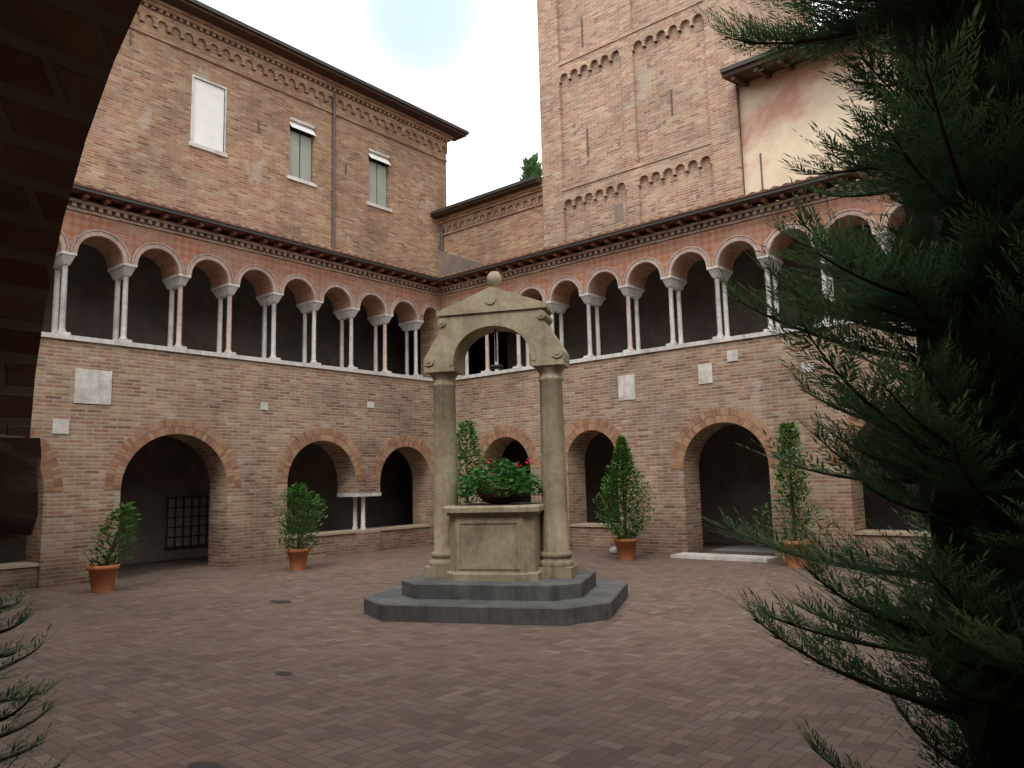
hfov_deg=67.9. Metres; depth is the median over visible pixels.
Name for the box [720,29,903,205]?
plaster house
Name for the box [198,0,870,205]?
sky
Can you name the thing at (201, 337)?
wing arcade wall
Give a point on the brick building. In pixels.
(206, 110)
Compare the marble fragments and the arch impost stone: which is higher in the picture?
the arch impost stone
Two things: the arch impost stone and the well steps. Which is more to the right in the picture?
the well steps
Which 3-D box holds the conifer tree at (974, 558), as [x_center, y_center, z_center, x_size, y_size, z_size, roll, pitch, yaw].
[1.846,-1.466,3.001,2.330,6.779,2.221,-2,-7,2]
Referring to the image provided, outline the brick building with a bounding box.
[73,0,468,276]
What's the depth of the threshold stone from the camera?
14.49 m
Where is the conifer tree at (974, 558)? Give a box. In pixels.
[688,0,1023,767]
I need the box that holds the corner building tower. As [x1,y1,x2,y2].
[430,0,812,269]
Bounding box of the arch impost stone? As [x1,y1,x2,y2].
[0,434,41,534]
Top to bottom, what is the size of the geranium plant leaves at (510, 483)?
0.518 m
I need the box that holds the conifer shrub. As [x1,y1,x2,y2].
[0,581,76,767]
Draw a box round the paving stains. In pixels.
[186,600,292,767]
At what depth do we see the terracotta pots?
12.97 m
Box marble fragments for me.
[609,547,785,562]
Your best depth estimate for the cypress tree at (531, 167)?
36.26 m
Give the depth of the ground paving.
6.27 m
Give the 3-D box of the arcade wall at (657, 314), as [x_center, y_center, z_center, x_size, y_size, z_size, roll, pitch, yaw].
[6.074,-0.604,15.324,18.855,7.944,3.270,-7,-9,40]
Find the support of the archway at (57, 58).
on the ground paving
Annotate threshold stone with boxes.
[670,552,777,562]
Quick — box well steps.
[364,569,627,625]
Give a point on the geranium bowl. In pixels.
(490, 498)
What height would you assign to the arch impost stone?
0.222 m
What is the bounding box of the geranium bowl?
[476,487,522,503]
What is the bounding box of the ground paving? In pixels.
[0,543,966,767]
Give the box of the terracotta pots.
[86,537,812,592]
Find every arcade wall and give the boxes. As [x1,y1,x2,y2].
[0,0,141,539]
[0,182,509,591]
[439,164,931,564]
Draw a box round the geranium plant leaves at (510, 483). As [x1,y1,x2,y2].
[456,458,542,496]
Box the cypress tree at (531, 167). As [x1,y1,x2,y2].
[519,151,541,180]
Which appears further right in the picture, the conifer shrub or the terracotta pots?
the terracotta pots

